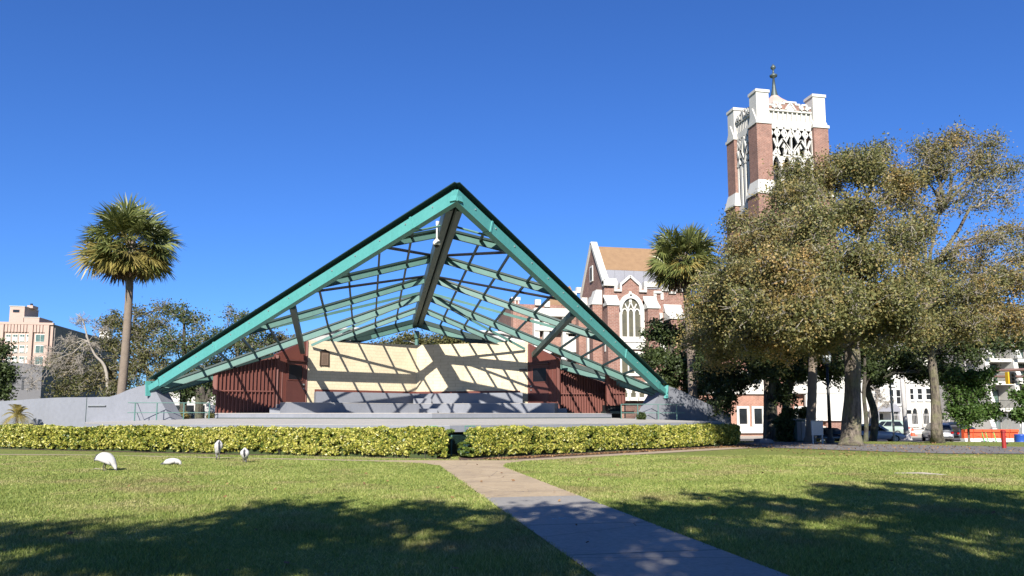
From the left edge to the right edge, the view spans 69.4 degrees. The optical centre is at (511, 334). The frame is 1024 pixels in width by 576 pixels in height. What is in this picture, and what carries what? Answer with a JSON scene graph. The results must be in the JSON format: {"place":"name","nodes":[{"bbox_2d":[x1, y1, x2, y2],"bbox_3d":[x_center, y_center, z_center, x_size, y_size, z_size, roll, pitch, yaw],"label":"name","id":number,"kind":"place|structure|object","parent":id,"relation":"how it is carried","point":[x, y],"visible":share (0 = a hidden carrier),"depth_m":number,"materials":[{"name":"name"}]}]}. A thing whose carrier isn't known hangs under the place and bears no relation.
{"place":"outdoors","nodes":[
{"label":"outdoors","id":0,"kind":"place"},
{"bbox_2d":[0,361,76,400],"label":"grey building","id":1,"kind":"structure","parent":0,"point":[23,393],"depth_m":114.79,"materials":[{"name":"paint"}]},
{"bbox_2d":[0,441,1023,575],"bbox_3d":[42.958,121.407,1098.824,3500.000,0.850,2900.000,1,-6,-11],"label":"ground","id":2,"kind":"structure","parent":0,"point":[759,451],"depth_m":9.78,"materials":[{"name":"green plant"}]},
{"bbox_2d":[0,337,26,400],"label":"dark tree","id":3,"kind":"object","parent":2,"relation":"on","point":[8,376],"visible":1,"depth_m":49.91,"materials":[{"name":"green plant"}]},
{"bbox_2d":[0,404,33,424],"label":"pygmy palm","id":4,"kind":"object","parent":2,"relation":"on","point":[18,411],"visible":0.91,"depth_m":39.25,"materials":[{"name":"yellow plant"}]},
{"bbox_2d":[0,303,116,396],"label":"pink hotel","id":5,"kind":"structure","parent":2,"relation":"on","point":[29,330],"depth_m":230.55,"materials":[{"name":"paint"}]},
{"bbox_2d":[5,334,11,341],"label":"window","id":6,"kind":"structure","parent":5,"relation":"in","point":[8,336],"depth_m":228.63,"materials":[{"name":"white paint"}]},
{"bbox_2d":[12,334,18,341],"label":"window","id":7,"kind":"structure","parent":5,"relation":"in","point":[15,336],"depth_m":229.02,"materials":[{"name":"white glass"}]},
{"bbox_2d":[19,334,24,341],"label":"window","id":8,"kind":"structure","parent":5,"relation":"in","point":[22,336],"depth_m":229.35,"materials":[{"name":"white glass"}]},
{"bbox_2d":[19,345,24,352],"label":"window","id":9,"kind":"structure","parent":5,"relation":"in","point":[21,347],"depth_m":229.02,"materials":[{"name":"white paint"}]},
{"bbox_2d":[19,356,24,362],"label":"window","id":10,"kind":"structure","parent":5,"relation":"in","point":[22,358],"depth_m":228.74,"materials":[{"name":"white glass"}]},
{"bbox_2d":[34,356,42,364],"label":"window","id":11,"kind":"structure","parent":5,"relation":"in","point":[37,356],"depth_m":229.63,"materials":[{"name":"glass"}]},
{"bbox_2d":[35,345,43,352],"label":"window","id":12,"kind":"structure","parent":5,"relation":"in","point":[38,348],"depth_m":229.97,"materials":[{"name":"glass"}]},
{"bbox_2d":[35,334,44,341],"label":"window","id":13,"kind":"structure","parent":5,"relation":"in","point":[38,337],"depth_m":230.31,"materials":[{"name":"glass"}]},
{"bbox_2d":[19,311,114,396],"bbox_3d":[-37.120,3.094,61.261,7.590,10.500,3.946,1,-6,-11],"label":"bare tree","id":14,"kind":"object","parent":2,"relation":"on","point":[78,323],"visible":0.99,"depth_m":61.91,"materials":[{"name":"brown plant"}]},
{"bbox_2d":[94,452,116,471],"bbox_3d":[-11.551,3.627,21.040,0.571,0.551,0.463,5,-8,-36],"label":"wading bird","id":15,"kind":"object","parent":2,"relation":"on","point":[105,458],"visible":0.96,"depth_m":20.94},
{"bbox_2d":[38,298,178,397],"bbox_3d":[-34.526,2.463,63.418,14.266,12.202,6.814,0,-6,2],"label":"live oak","id":16,"kind":"object","parent":2,"relation":"on","point":[139,336],"visible":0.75,"depth_m":63.58,"materials":[{"name":"green plant"}]},
{"bbox_2d":[68,193,188,393],"bbox_3d":[-23.449,-1.156,45.437,6.098,15.349,6.597,-5,-8,36],"label":"cabbage palm","id":17,"kind":"object","parent":2,"relation":"on","point":[130,261],"visible":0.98,"depth_m":44.91,"materials":[{"name":"green plant"}]},
{"bbox_2d":[161,458,181,464],"bbox_3d":[-10.787,4.039,23.432,0.702,0.244,0.350,1,-6,-11],"label":"wading bird","id":18,"kind":"object","parent":2,"relation":"on","point":[172,461],"visible":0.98,"depth_m":23.36},
{"bbox_2d":[180,411,190,418],"bbox_3d":[-19.400,5.480,43.679,0.799,1.954,0.819,-4,-7,33],"label":"shrub","id":19,"kind":"object","parent":2,"relation":"on","point":[186,416],"visible":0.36,"depth_m":43.61,"materials":[{"name":"green plant"}]},
{"bbox_2d":[0,454,378,460],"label":"walkway","id":20,"kind":"structure","parent":2,"relation":"on","point":[186,456],"depth_m":27.72,"materials":[{"name":"beige concrete"}]},
{"bbox_2d":[149,298,233,411],"bbox_3d":[-25.719,2.546,59.611,7.381,11.229,4.930,-1,-6,6],"label":"live oak","id":21,"kind":"object","parent":2,"relation":"on","point":[172,346],"visible":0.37,"depth_m":59.91,"materials":[{"name":"green plant"}]},
{"bbox_2d":[169,363,216,418],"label":"live oak","id":22,"kind":"object","parent":2,"relation":"on","point":[202,397],"visible":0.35,"depth_m":51.63,"materials":[{"name":"green plant"}]},
{"bbox_2d":[171,391,215,418],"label":"pale low building","id":23,"kind":"structure","parent":2,"relation":"on","point":[191,407],"depth_m":78.57,"materials":[{"name":"white paint"}]},
{"bbox_2d":[187,405,193,418],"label":"window","id":24,"kind":"structure","parent":23,"relation":"in","point":[190,408],"depth_m":78.48,"materials":[{"name":"grey glass"}]},
{"bbox_2d":[206,412,214,417],"bbox_3d":[-18.603,5.728,45.678,0.634,1.889,0.725,-2,-7,18],"label":"shrub","id":25,"kind":"object","parent":2,"relation":"on","point":[212,415],"visible":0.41,"depth_m":45.62,"materials":[{"name":"green plant"}]},
{"bbox_2d":[214,440,222,459],"bbox_3d":[-10.391,4.100,26.202,0.279,0.721,0.366,1,-6,-11],"label":"wading bird","id":26,"kind":"object","parent":2,"relation":"on","point":[218,446],"visible":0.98,"depth_m":26.12},
{"bbox_2d":[0,448,450,458],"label":"mulch bed","id":27,"kind":"object","parent":2,"relation":"on","point":[220,453],"visible":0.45,"depth_m":30.64,"materials":[{"name":"brown soil"}]},
{"bbox_2d":[0,423,454,457],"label":"hedge","id":28,"kind":"object","parent":2,"relation":"on","point":[409,441],"visible":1,"depth_m":30.16,"materials":[{"name":"green plant"}]},
{"bbox_2d":[203,302,277,365],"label":"live oak","id":29,"kind":"object","parent":2,"relation":"on","point":[251,342],"visible":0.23,"depth_m":60.11,"materials":[{"name":"green plant"}]},
{"bbox_2d":[240,448,249,462],"bbox_3d":[-8.894,4.047,24.762,0.292,0.522,0.434,-2,-6,16],"label":"wading bird","id":30,"kind":"object","parent":2,"relation":"on","point":[244,453],"visible":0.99,"depth_m":24.63},
{"bbox_2d":[261,328,295,357],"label":"live oak","id":31,"kind":"object","parent":2,"relation":"on","point":[282,337],"visible":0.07,"depth_m":61.79,"materials":[{"name":"green plant"}]},
{"bbox_2d":[0,182,730,453],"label":"bandshell","id":32,"kind":"structure","parent":2,"relation":"on","point":[480,379],"depth_m":40.77,"materials":[{"name":"teal paint"}]},
{"bbox_2d":[127,402,209,420],"bbox_3d":[-17.750,4.065,38.529,3.834,1.019,1.622,1,-6,-11],"label":"stage railing","id":33,"kind":"object","parent":32,"relation":"on","point":[156,412],"visible":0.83,"depth_m":37.91,"materials":[{"name":"teal metal"}]},
{"bbox_2d":[285,359,307,401],"bbox_3d":[-12.443,2.748,42.706,0.160,2.560,1.500,-4,-7,34],"label":"door","id":34,"kind":"structure","parent":32,"relation":"in","point":[295,371],"depth_m":42.71,"materials":[{"name":"brown paint"}]},
{"bbox_2d":[319,349,329,366],"bbox_3d":[-11.208,1.400,44.273,0.640,1.060,0.062,5,-8,-40],"label":"wall plaque","id":35,"kind":"object","parent":32,"relation":"attached to","point":[324,357],"depth_m":44.24,"materials":[{"name":"brown metal"}]},
{"bbox_2d":[433,221,440,247],"bbox_3d":[-3.110,-4.242,31.345,0.500,1.180,0.340,4,-8,-34],"label":"security camera","id":36,"kind":"object","parent":32,"relation":"hanging from","point":[436,243],"visible":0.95,"depth_m":31.20,"materials":[{"name":"white plastic"}]},
{"bbox_2d":[528,363,549,402],"bbox_3d":[1.627,3.044,45.425,1.500,2.560,0.160,-4,-7,34],"label":"door","id":37,"kind":"structure","parent":32,"relation":"in","point":[538,374],"depth_m":45.45,"materials":[{"name":"brown paint"}]},
{"bbox_2d":[621,404,684,419],"bbox_3d":[8.139,4.611,43.552,3.724,1.019,1.622,1,-6,-11],"label":"stage railing","id":38,"kind":"object","parent":32,"relation":"on","point":[651,404],"visible":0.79,"depth_m":43.11,"materials":[{"name":"metal"}]},
{"bbox_2d":[368,328,467,344],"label":"live oak","id":39,"kind":"object","parent":2,"relation":"on","point":[433,340],"visible":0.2,"depth_m":61.83,"materials":[{"name":"green plant"}]},
{"bbox_2d":[448,433,474,455],"bbox_3d":[-0.194,4.638,31.957,19.216,0.880,5.163,2,-7,-19],"label":"chain link fence","id":40,"kind":"object","parent":2,"relation":"on","point":[451,434],"visible":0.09,"depth_m":28.65,"materials":[{"name":"black metal"}]},
{"bbox_2d":[3,442,1023,569],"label":"fallen leaves","id":41,"kind":"object","parent":2,"relation":"on","point":[497,458],"depth_m":30.51,"materials":[{"name":"brown plant"}]},
{"bbox_2d":[456,444,759,459],"bbox_3d":[5.826,5.215,33.237,21.041,0.001,2.623,6,-8,-42],"label":"mulch bed","id":42,"kind":"object","parent":2,"relation":"on","point":[469,458],"visible":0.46,"depth_m":29.13,"materials":[{"name":"brown soil"}]},
{"bbox_2d":[456,422,740,457],"bbox_3d":[4.960,4.624,33.427,18.387,1.240,1.289,5,-8,-41],"label":"hedge","id":43,"kind":"object","parent":42,"relation":"on","point":[505,440],"visible":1,"depth_m":31.39,"materials":[{"name":"green plant"}]},
{"bbox_2d":[519,446,759,460],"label":"walkway","id":44,"kind":"structure","parent":2,"relation":"on","point":[705,449],"depth_m":31.23,"materials":[{"name":"beige concrete"}]},
{"bbox_2d":[636,412,645,419],"bbox_3d":[7.302,5.278,41.675,0.650,1.918,0.632,1,-6,-11],"label":"shrub","id":45,"kind":"object","parent":2,"relation":"on","point":[640,415],"visible":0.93,"depth_m":41.61,"materials":[{"name":"green plant"}]},
{"bbox_2d":[498,242,825,435],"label":"church","id":46,"kind":"structure","parent":2,"relation":"on","point":[621,298],"depth_m":77.73,"materials":[{"name":"red brick"}]},
{"bbox_2d":[586,297,590,358],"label":"window","id":47,"kind":"structure","parent":46,"relation":"in","point":[587,339],"depth_m":80.35,"materials":[{"name":"white paint"}]},
{"bbox_2d":[625,388,628,400],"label":"window","id":48,"kind":"structure","parent":46,"relation":"in","point":[626,390],"depth_m":74.53,"materials":[{"name":"white paint"}]},
{"bbox_2d":[620,351,642,375],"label":"window","id":49,"kind":"structure","parent":46,"relation":"in","point":[624,367],"depth_m":75.37,"materials":[{"name":"white paint"}]},
{"bbox_2d":[619,294,644,339],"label":"window","id":50,"kind":"structure","parent":46,"relation":"in","point":[631,314],"depth_m":76.00,"materials":[{"name":"white glass"}]},
{"bbox_2d":[629,390,636,400],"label":"window","id":51,"kind":"structure","parent":46,"relation":"in","point":[632,394],"depth_m":74.66,"materials":[{"name":"white paint"}]},
{"bbox_2d":[638,392,645,400],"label":"window","id":52,"kind":"structure","parent":46,"relation":"in","point":[641,397],"depth_m":74.75,"materials":[{"name":"white paint"}]},
{"bbox_2d":[736,406,749,425],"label":"window","id":53,"kind":"structure","parent":46,"relation":"in","point":[743,412],"depth_m":85.02,"materials":[{"name":"white paint"}]},
{"bbox_2d":[751,406,762,425],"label":"window","id":54,"kind":"structure","parent":46,"relation":"in","point":[756,411],"depth_m":85.35,"materials":[{"name":"white paint"}]},
{"bbox_2d":[636,317,712,399],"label":"live oak","id":55,"kind":"object","parent":2,"relation":"on","point":[674,373],"visible":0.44,"depth_m":55.44,"materials":[{"name":"green plant"}]},
{"bbox_2d":[643,222,719,398],"bbox_3d":[12.202,-0.474,52.254,6.403,15.437,6.581,1,-6,-11],"label":"cabbage palm","id":56,"kind":"object","parent":2,"relation":"on","point":[667,268],"visible":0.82,"depth_m":51.83,"materials":[{"name":"green plant"}]},
{"bbox_2d":[754,438,773,442],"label":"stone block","id":57,"kind":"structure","parent":2,"relation":"on","point":[761,440],"depth_m":42.32,"materials":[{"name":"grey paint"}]},
{"bbox_2d":[763,332,768,438],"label":"cabbage palm","id":58,"kind":"object","parent":2,"relation":"on","point":[764,415],"visible":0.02,"depth_m":51.65,"materials":[{"name":"brown plant"}]},
{"bbox_2d":[724,64,844,429],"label":"bell tower","id":59,"kind":"structure","parent":2,"relation":"on","point":[767,129],"depth_m":90.60,"materials":[{"name":"red brick"}]},
{"bbox_2d":[771,404,798,441],"bbox_3d":[16.501,5.365,44.275,1.750,2.446,1.803,-5,-8,40],"label":"shrub","id":60,"kind":"object","parent":2,"relation":"on","point":[783,422],"visible":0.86,"depth_m":43.90,"materials":[{"name":"green plant"}]},
{"bbox_2d":[686,309,884,440],"bbox_3d":[18.523,2.372,48.084,13.545,9.787,8.173,1,-6,-11],"label":"live oak","id":61,"kind":"object","parent":2,"relation":"on","point":[725,387],"visible":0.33,"depth_m":46.79,"materials":[{"name":"green plant"}]},
{"bbox_2d":[791,419,805,441],"bbox_3d":[16.887,5.667,43.643,0.680,1.360,0.680,1,-6,-11],"label":"utility cabinet","id":62,"kind":"object","parent":2,"relation":"on","point":[800,428],"visible":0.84,"depth_m":43.34,"materials":[{"name":"grey metal"}]},
{"bbox_2d":[798,406,806,418],"bbox_3d":[17.663,5.431,44.686,0.839,2.273,0.882,-2,-6,16],"label":"shrub","id":63,"kind":"object","parent":2,"relation":"on","point":[802,411],"visible":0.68,"depth_m":44.60,"materials":[{"name":"green plant"}]},
{"bbox_2d":[669,128,961,445],"bbox_3d":[15.472,-2.944,35.978,16.842,18.019,14.486,1,-6,-11],"label":"oak tree","id":64,"kind":"object","parent":2,"relation":"on","point":[765,275],"visible":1,"depth_m":33.81,"materials":[{"name":"green plant"}]},
{"bbox_2d":[811,419,822,443],"bbox_3d":[16.782,5.355,40.650,0.720,1.466,0.100,1,-6,-11],"label":"notice board","id":65,"kind":"object","parent":2,"relation":"on","point":[817,427],"visible":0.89,"depth_m":40.63,"materials":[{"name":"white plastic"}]},
{"bbox_2d":[793,285,842,442],"bbox_3d":[17.702,1.032,43.340,4.315,10.726,4.430,-2,-7,19],"label":"cabbage palm","id":66,"kind":"object","parent":2,"relation":"on","point":[811,396],"visible":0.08,"depth_m":42.69,"materials":[{"name":"brown plant"}]},
{"bbox_2d":[822,352,834,443],"bbox_3d":[17.692,3.478,41.366,0.533,5.420,0.560,1,-6,-11],"label":"street lamp","id":67,"kind":"object","parent":2,"relation":"on","point":[830,439],"visible":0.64,"depth_m":41.26,"materials":[{"name":"black metal"}]},
{"bbox_2d":[815,427,862,440],"bbox_3d":[25.754,8.174,59.435,4.512,1.415,2.213,1,-6,-11],"label":"parked car","id":68,"kind":"object","parent":2,"relation":"on","point":[836,432],"visible":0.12,"depth_m":58.60,"materials":[{"name":"black paint"}]},
{"bbox_2d":[842,342,888,441],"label":"slim tree","id":69,"kind":"object","parent":2,"relation":"on","point":[869,369],"visible":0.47,"depth_m":44.75,"materials":[{"name":"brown plant"}]},
{"bbox_2d":[869,385,895,423],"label":"leafless tree","id":70,"kind":"object","parent":2,"relation":"on","point":[878,397],"visible":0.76,"depth_m":71.61,"materials":[{"name":"beige plant"}]},
{"bbox_2d":[743,442,1023,453],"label":"park walk","id":71,"kind":"structure","parent":2,"relation":"on","point":[879,447],"depth_m":35.91,"materials":[{"name":"concrete"}]},
{"bbox_2d":[842,357,930,433],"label":"white apartment house","id":72,"kind":"structure","parent":2,"relation":"on","point":[918,400],"depth_m":94.91,"materials":[{"name":"paint"}]},
{"bbox_2d":[888,389,894,403],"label":"window","id":73,"kind":"structure","parent":72,"relation":"in","point":[889,389],"depth_m":94.68,"materials":[{"name":"white plastic"}]},
{"bbox_2d":[893,412,901,420],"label":"window","id":74,"kind":"structure","parent":72,"relation":"in","point":[896,416],"depth_m":94.49,"materials":[{"name":"white paint"}]},
{"bbox_2d":[895,389,901,405],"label":"window","id":75,"kind":"structure","parent":72,"relation":"in","point":[897,392],"depth_m":94.84,"materials":[{"name":"white glass"}]},
{"bbox_2d":[910,388,915,400],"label":"window","id":76,"kind":"structure","parent":72,"relation":"in","point":[911,389],"depth_m":95.27,"materials":[{"name":"white plastic"}]},
{"bbox_2d":[911,406,918,426],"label":"window","id":77,"kind":"structure","parent":72,"relation":"in","point":[914,410],"depth_m":94.96,"materials":[{"name":"white paint"}]},
{"bbox_2d":[916,388,923,400],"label":"window","id":78,"kind":"structure","parent":72,"relation":"in","point":[919,390],"depth_m":95.49,"materials":[{"name":"white plastic"}]},
{"bbox_2d":[921,406,929,426],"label":"window","id":79,"kind":"structure","parent":72,"relation":"in","point":[925,410],"depth_m":95.28,"materials":[{"name":"white paint"}]},
{"bbox_2d":[925,388,930,400],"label":"window","id":80,"kind":"structure","parent":72,"relation":"in","point":[927,391],"depth_m":95.70,"materials":[{"name":"white plastic"}]},
{"bbox_2d":[889,385,895,441],"bbox_3d":[31.680,6.099,61.686,0.330,6.242,0.200,1,-6,-11],"label":"sign pole","id":81,"kind":"object","parent":2,"relation":"on","point":[892,414],"visible":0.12,"depth_m":61.58,"materials":[{"name":"metal"}]},
{"bbox_2d":[897,342,912,439],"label":"utility pole","id":82,"kind":"object","parent":2,"relation":"on","point":[905,411],"visible":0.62,"depth_m":71.46,"materials":[{"name":"white paint"}]},
{"bbox_2d":[861,291,1023,440],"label":"live oak","id":83,"kind":"object","parent":2,"relation":"on","point":[914,369],"visible":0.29,"depth_m":53.54,"materials":[{"name":"green plant"}]},
{"bbox_2d":[878,115,1023,442],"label":"oak tree","id":84,"kind":"object","parent":2,"relation":"on","point":[979,287],"visible":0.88,"depth_m":42.32,"materials":[{"name":"green plant"}]},
{"bbox_2d":[894,326,1023,433],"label":"balcony apartment block","id":85,"kind":"structure","parent":2,"relation":"on","point":[1009,361],"depth_m":89.63,"materials":[{"name":"white paint"}]},
{"bbox_2d":[992,390,998,404],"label":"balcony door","id":86,"kind":"structure","parent":85,"relation":"in","point":[995,393],"depth_m":90.81,"materials":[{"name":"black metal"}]},
{"bbox_2d":[1018,364,1023,381],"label":"balcony door","id":87,"kind":"structure","parent":85,"relation":"in","point":[1019,365],"depth_m":91.92,"materials":[{"name":"black metal"}]},
{"bbox_2d":[960,429,973,441],"bbox_3d":[38.449,8.622,62.498,0.841,1.196,0.618,0,-6,0],"label":"water barrier","id":88,"kind":"object","parent":2,"relation":"on","point":[964,438],"visible":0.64,"depth_m":62.35,"materials":[{"name":"orange plastic"}]},
{"bbox_2d":[939,363,1007,441],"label":"young tree","id":89,"kind":"object","parent":2,"relation":"on","point":[966,390],"visible":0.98,"depth_m":45.46,"materials":[{"name":"green plant"}]},
{"bbox_2d":[973,429,982,441],"bbox_3d":[39.214,8.622,62.498,0.841,1.196,0.618,0,-6,0],"label":"water barrier","id":90,"kind":"object","parent":2,"relation":"on","point":[977,436],"visible":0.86,"depth_m":62.30,"materials":[{"name":"orange plastic"}]},
{"bbox_2d":[982,429,991,441],"bbox_3d":[39.980,8.622,62.498,0.841,1.196,0.618,0,-6,0],"label":"water barrier","id":91,"kind":"object","parent":2,"relation":"on","point":[989,431],"visible":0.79,"depth_m":62.30,"materials":[{"name":"orange plastic"}]},
{"bbox_2d":[991,429,1000,441],"bbox_3d":[40.746,8.622,62.498,0.841,1.196,0.618,0,-6,0],"label":"water barrier","id":92,"kind":"object","parent":2,"relation":"on","point":[997,435],"visible":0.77,"depth_m":62.30,"materials":[{"name":"orange plastic"}]},
{"bbox_2d":[1000,430,1007,447],"bbox_3d":[23.475,5.024,35.300,0.307,0.935,0.280,1,-6,-11],"label":"standpipe","id":93,"kind":"object","parent":2,"relation":"on","point":[1003,438],"visible":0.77,"depth_m":35.24,"materials":[{"name":"red metal"}]},
{"bbox_2d":[1000,429,1010,441],"bbox_3d":[41.511,8.622,62.498,0.841,1.196,0.618,0,-6,0],"label":"water barrier","id":94,"kind":"object","parent":2,"relation":"on","point":[1007,435],"visible":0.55,"depth_m":62.30,"materials":[{"name":"orange plastic"}]},
{"bbox_2d":[993,368,1023,383],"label":"traffic signal","id":95,"kind":"object","parent":2,"relation":"on","point":[1010,377],"visible":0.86,"depth_m":51.85,"materials":[{"name":"yellow paint"}]},
{"bbox_2d":[1009,429,1018,441],"bbox_3d":[42.277,8.622,62.498,0.841,1.196,0.618,0,-6,0],"label":"water barrier","id":96,"kind":"object","parent":2,"relation":"on","point":[1012,432],"visible":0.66,"depth_m":62.30,"materials":[{"name":"orange plastic"}]},
{"bbox_2d":[1005,374,1023,423],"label":"young tree","id":97,"kind":"object","parent":2,"relation":"on","point":[1016,413],"visible":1,"depth_m":43.70,"materials":[{"name":"green plant"}]},
{"bbox_2d":[0,0,1023,390],"label":"sky","id":98,"kind":"structure","parent":0,"point":[278,137],"materials":[{"name":"blue"}]},
{"bbox_2d":[378,460,788,575],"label":"path","id":99,"kind":"structure","parent":0,"point":[619,543],"depth_m":10.04,"materials":[{"name":"concrete"}]},
{"bbox_2d":[740,434,921,438],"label":"pavement","id":100,"kind":"structure","parent":0,"point":[757,437],"depth_m":78.86,"materials":[{"name":"beige concrete"}]},
{"bbox_2d":[879,420,909,433],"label":"parked car","id":101,"kind":"object","parent":100,"relation":"on","point":[887,424],"visible":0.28,"depth_m":84.02,"materials":[{"name":"white paint"}]},
{"bbox_2d":[891,413,949,433],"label":"iron fence","id":102,"kind":"object","parent":100,"relation":"on","point":[916,421],"visible":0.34,"depth_m":91.64,"materials":[{"name":"white paint"}]},
{"bbox_2d":[996,413,1022,433],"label":"iron fence","id":103,"kind":"object","parent":100,"relation":"on","point":[1021,431],"visible":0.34,"depth_m":84.87,"materials":[{"name":"metal"}]},
{"bbox_2d":[740,438,960,440],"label":"street","id":104,"kind":"structure","parent":0,"point":[920,439],"depth_m":72.79,"materials":[{"name":"grey asphalt"}]},
{"bbox_2d":[946,425,974,440],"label":"parked car","id":105,"kind":"object","parent":104,"relation":"on","point":[957,434],"visible":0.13,"depth_m":68.22,"materials":[{"name":"grey paint"}]},
{"bbox_2d":[899,441,960,441],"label":"pavement","id":106,"kind":"structure","parent":0,"point":[925,441],"depth_m":67.06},
{"bbox_2d":[861,424,905,441],"bbox_3d":[32.395,8.780,65.940,4.606,1.615,2.184,-2,-6,14],"label":"parked car","id":107,"kind":"object","parent":106,"relation":"on","point":[884,433],"visible":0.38,"depth_m":64.94,"materials":[{"name":"blue metal"}]},
{"bbox_2d":[921,423,953,441],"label":"parked car","id":108,"kind":"object","parent":106,"relation":"on","point":[948,432],"visible":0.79,"depth_m":65.59,"materials":[{"name":"silver metal"}]},
{"bbox_2d":[1014,434,1023,441],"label":"blue barrel","id":109,"kind":"object","parent":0,"point":[1018,437],"visible":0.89,"depth_m":59.16,"materials":[{"name":"plastic"}]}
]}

